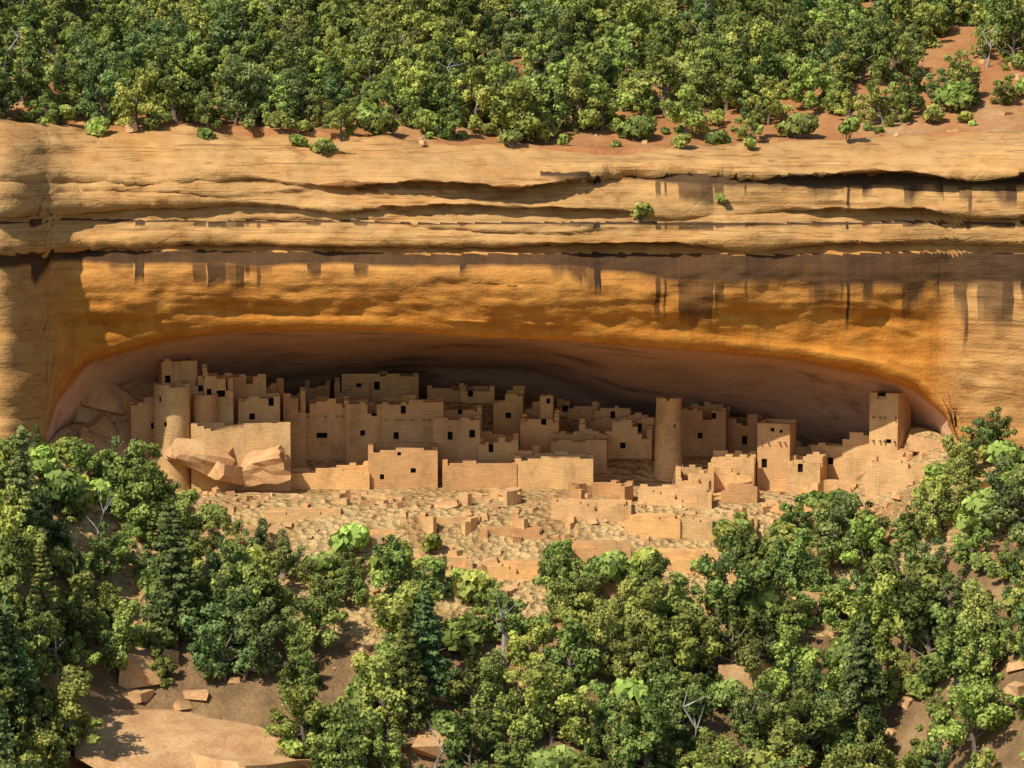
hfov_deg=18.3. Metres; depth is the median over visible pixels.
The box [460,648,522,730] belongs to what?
tree
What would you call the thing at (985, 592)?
shrub
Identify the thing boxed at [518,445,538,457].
wall
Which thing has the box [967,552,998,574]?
shrub
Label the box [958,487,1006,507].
shrub
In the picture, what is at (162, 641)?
shrub
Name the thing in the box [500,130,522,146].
shrub
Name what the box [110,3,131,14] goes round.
shrub
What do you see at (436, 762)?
snag tree
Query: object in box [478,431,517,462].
block
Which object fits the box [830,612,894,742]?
fir tree
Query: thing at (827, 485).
kiva
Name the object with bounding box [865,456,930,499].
masonry wall
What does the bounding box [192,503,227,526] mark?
shrub
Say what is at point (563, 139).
shrub
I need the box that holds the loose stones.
[14,8,1023,764]
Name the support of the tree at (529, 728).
on the cliff terrain
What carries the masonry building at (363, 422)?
on the cliff terrain
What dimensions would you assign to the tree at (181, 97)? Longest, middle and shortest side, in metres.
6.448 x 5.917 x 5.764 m
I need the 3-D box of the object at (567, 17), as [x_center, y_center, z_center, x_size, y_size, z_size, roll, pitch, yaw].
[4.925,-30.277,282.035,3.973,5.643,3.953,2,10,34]
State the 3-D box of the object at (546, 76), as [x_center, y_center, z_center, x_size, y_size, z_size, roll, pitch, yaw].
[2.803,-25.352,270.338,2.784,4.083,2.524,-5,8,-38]
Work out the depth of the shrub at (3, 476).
240.02 m
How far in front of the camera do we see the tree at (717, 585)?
236.96 m
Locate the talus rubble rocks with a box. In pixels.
[45,434,1023,671]
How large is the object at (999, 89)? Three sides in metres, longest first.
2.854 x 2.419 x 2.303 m
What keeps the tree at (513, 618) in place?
on the cliff terrain
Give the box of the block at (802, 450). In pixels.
[796,440,816,455]
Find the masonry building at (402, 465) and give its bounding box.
[368,441,437,488]
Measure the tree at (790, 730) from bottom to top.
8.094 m
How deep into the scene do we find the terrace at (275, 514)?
248.97 m
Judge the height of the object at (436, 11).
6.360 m
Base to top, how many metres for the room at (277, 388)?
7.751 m
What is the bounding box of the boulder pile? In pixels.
[74,379,157,464]
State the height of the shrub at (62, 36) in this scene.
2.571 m
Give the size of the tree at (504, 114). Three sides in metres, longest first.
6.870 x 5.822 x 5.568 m
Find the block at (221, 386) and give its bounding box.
[204,372,232,423]
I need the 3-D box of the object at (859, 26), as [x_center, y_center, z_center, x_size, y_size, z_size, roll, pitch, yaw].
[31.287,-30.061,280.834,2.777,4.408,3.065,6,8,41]
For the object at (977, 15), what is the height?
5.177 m
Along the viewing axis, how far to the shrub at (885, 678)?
231.47 m
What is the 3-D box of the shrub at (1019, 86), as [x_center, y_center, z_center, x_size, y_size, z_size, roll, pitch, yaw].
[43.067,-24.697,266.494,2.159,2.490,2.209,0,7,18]
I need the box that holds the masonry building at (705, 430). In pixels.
[682,401,729,455]
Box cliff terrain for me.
[0,0,1023,767]
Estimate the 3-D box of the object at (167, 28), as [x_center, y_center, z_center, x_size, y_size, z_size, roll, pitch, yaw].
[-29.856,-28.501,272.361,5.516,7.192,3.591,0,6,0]
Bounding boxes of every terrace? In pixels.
[165,479,172,489]
[265,507,340,522]
[370,529,400,536]
[411,555,472,574]
[417,516,480,529]
[480,526,546,539]
[488,560,545,581]
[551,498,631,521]
[567,538,631,563]
[575,575,628,596]
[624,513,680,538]
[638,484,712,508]
[658,548,718,575]
[679,511,757,541]
[721,483,759,502]
[724,564,742,580]
[761,500,864,519]
[788,550,830,574]
[818,533,843,540]
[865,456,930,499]
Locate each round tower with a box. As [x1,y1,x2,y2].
[154,383,190,491]
[654,396,682,480]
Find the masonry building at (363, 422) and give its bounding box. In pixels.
[346,399,381,461]
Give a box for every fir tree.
[0,425,47,560]
[0,594,50,731]
[0,603,28,724]
[0,702,20,767]
[0,724,13,767]
[20,537,65,643]
[136,494,208,650]
[384,602,436,734]
[404,582,453,700]
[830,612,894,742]
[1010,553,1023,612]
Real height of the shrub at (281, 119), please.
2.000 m
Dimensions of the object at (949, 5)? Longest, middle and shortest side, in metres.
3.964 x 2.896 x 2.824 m
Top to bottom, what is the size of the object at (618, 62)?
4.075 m
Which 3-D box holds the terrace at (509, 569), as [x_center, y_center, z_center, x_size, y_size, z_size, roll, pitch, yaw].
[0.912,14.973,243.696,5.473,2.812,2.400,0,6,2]
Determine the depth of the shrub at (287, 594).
240.06 m
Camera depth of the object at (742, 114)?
263.65 m
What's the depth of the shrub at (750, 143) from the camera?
252.86 m
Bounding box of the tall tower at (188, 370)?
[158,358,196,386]
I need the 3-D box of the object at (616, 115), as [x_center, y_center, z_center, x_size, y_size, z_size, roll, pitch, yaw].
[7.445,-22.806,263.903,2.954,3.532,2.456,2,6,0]
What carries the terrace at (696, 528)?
on the cliff terrain
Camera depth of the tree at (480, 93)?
260.38 m
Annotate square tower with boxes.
[540,394,553,418]
[869,390,910,460]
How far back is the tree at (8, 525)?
232.33 m
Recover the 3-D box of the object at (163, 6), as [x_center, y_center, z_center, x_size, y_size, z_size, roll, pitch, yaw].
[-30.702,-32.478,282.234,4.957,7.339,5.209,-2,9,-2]
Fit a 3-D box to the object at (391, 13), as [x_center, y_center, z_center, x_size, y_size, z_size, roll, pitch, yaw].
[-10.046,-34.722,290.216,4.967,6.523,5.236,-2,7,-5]
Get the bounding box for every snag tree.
[3,23,23,73]
[49,617,66,679]
[84,487,113,562]
[265,0,293,29]
[427,719,451,767]
[439,55,467,74]
[493,598,513,666]
[674,686,709,750]
[977,23,996,67]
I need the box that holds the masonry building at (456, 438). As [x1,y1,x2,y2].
[433,414,480,468]
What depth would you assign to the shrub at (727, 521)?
245.09 m
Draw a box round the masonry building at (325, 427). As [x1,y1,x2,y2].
[306,395,348,459]
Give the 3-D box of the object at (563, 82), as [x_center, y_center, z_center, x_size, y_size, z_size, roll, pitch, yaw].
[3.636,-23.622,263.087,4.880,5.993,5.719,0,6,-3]
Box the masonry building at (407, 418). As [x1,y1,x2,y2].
[382,395,442,442]
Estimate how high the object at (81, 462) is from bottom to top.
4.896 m
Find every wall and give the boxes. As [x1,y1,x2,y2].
[191,421,290,490]
[192,394,217,421]
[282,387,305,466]
[291,461,368,489]
[442,458,516,489]
[515,451,592,488]
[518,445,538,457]
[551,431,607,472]
[675,462,713,492]
[711,450,756,485]
[811,442,841,479]
[842,432,868,479]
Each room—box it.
[126,396,153,444]
[232,373,265,423]
[238,393,279,422]
[266,378,283,421]
[304,379,330,408]
[334,377,369,400]
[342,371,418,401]
[427,381,463,401]
[461,383,494,403]
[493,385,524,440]
[520,409,560,452]
[524,397,539,417]
[555,398,599,421]
[594,405,631,420]
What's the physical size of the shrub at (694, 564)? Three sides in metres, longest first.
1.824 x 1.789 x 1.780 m
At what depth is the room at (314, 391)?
274.06 m
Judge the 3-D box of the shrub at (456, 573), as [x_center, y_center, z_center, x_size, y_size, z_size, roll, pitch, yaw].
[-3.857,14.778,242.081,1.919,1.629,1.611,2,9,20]
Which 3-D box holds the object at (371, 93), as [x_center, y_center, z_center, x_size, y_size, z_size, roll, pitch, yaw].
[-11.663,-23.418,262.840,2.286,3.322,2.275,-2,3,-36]
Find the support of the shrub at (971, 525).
on the cliff terrain
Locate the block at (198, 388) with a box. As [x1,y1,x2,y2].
[173,360,207,425]
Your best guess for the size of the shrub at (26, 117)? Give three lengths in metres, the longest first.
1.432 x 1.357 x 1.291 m
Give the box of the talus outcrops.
[198,524,824,615]
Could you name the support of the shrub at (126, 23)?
on the cliff terrain
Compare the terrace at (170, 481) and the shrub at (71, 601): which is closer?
the shrub at (71, 601)
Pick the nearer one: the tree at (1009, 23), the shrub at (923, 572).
the shrub at (923, 572)
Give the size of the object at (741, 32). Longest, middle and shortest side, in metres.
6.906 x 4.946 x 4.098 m
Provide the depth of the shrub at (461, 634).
235.13 m
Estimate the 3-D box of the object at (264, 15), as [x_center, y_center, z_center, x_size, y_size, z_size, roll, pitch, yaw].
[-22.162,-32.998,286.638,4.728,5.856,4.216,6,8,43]
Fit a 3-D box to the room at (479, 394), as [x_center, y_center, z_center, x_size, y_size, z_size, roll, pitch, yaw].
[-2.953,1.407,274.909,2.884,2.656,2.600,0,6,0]
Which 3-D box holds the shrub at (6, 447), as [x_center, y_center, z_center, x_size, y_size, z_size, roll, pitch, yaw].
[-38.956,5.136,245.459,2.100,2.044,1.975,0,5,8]
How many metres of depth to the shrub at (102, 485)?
246.39 m
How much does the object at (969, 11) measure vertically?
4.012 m
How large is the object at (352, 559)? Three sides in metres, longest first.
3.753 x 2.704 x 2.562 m
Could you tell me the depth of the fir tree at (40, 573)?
229.81 m
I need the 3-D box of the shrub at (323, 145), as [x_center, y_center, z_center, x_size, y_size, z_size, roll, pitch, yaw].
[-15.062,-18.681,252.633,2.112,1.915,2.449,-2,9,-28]
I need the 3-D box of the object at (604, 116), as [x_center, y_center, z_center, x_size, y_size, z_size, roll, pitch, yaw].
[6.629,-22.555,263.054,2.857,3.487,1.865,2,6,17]
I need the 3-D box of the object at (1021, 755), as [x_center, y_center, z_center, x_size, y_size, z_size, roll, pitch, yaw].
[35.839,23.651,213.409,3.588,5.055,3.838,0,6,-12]
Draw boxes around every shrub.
[0,438,15,458]
[0,451,12,482]
[17,110,35,122]
[28,441,61,480]
[29,77,48,89]
[33,116,57,123]
[33,545,77,580]
[36,468,89,513]
[38,11,79,38]
[39,594,94,626]
[52,436,79,459]
[55,27,76,51]
[56,104,75,124]
[62,4,84,21]
[68,471,98,509]
[84,115,109,136]
[89,477,113,505]
[90,462,135,500]
[100,18,132,42]
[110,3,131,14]
[134,565,159,593]
[137,618,178,650]
[144,92,176,110]
[190,596,212,622]
[191,575,216,608]
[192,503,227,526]
[197,126,216,140]
[235,543,267,580]
[251,94,273,118]
[262,118,272,126]
[266,110,294,133]
[268,585,296,608]
[277,737,305,758]
[288,134,308,146]
[295,119,311,134]
[302,550,347,580]
[308,122,315,130]
[308,136,336,153]
[323,56,347,70]
[328,522,370,557]
[344,675,378,708]
[350,652,369,668]
[355,100,385,125]
[361,111,400,133]
[367,553,381,570]
[371,131,383,135]
[371,543,413,571]
[398,539,410,548]
[411,107,443,131]
[421,533,441,552]
[424,132,433,138]
[426,710,459,738]
[435,611,486,660]
[437,127,455,138]
[438,59,466,73]
[449,567,465,580]
[452,569,491,604]
[474,20,498,42]
[479,123,499,135]
[488,48,505,57]
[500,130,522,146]
[521,613,552,637]
[525,744,589,767]
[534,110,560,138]
[542,539,575,559]
[557,133,570,145]
[569,690,583,702]
[572,757,613,767]
[586,549,632,583]
[609,140,621,146]
[609,677,655,724]
[613,114,657,141]
[630,201,651,221]
[630,546,660,575]
[655,593,694,617]
[659,127,669,133]
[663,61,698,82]
[670,133,691,148]
[689,555,706,570]
[704,130,732,144]
[704,677,741,710]
[706,108,725,125]
[711,518,741,537]
[714,193,727,204]
[733,517,752,531]
[737,588,790,623]
[739,748,786,767]
[743,137,756,150]
[753,532,791,557]
[763,521,796,545]
[774,112,819,138]
[804,490,827,506]
[820,641,863,670]
[822,581,853,618]
[824,488,847,507]
[838,116,860,140]
[850,492,860,506]
[861,670,889,698]
[862,121,873,130]
[873,125,884,133]
[887,81,897,87]
[892,599,940,644]
[901,674,938,700]
[904,559,949,599]
[911,484,933,497]
[920,40,929,47]
[920,474,934,487]
[922,103,945,124]
[922,462,947,480]
[928,652,959,672]
[933,79,976,113]
[953,494,998,533]
[953,506,995,532]
[956,111,973,122]
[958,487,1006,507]
[961,587,994,605]
[965,17,978,25]
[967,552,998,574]
[968,120,977,125]
[972,65,980,72]
[986,440,1023,465]
[998,587,1023,624]
[1001,64,1009,70]
[1014,77,1023,96]
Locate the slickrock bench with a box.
[74,709,314,767]
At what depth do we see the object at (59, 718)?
222.62 m
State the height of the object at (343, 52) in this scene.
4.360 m
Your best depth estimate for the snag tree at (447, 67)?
267.60 m
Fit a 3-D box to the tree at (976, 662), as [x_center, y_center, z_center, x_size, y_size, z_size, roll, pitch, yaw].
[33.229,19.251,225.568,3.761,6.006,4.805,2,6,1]
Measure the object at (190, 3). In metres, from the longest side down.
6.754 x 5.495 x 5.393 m
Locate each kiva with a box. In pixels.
[333,489,392,504]
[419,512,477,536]
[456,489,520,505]
[512,508,574,530]
[568,480,632,500]
[692,467,751,498]
[802,478,856,493]
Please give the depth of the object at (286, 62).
265.40 m
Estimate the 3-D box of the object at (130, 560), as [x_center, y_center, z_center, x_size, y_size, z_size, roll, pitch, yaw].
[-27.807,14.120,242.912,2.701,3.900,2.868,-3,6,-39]
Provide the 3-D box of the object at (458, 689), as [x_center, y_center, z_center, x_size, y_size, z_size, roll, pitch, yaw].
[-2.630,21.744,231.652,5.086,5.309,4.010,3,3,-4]
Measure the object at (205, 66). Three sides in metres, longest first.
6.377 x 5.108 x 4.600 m
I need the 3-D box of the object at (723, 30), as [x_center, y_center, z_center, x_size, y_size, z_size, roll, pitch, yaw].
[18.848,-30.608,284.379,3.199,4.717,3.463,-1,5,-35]
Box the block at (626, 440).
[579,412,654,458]
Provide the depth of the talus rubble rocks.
248.38 m
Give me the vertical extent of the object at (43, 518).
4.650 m
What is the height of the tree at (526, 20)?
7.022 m
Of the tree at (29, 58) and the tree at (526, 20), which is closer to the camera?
the tree at (29, 58)
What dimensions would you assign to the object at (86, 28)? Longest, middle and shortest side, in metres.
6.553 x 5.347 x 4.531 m
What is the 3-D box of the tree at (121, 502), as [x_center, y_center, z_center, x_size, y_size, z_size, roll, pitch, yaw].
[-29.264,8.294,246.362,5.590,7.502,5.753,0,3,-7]
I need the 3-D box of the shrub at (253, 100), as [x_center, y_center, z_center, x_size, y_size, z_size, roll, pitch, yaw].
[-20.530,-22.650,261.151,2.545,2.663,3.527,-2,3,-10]

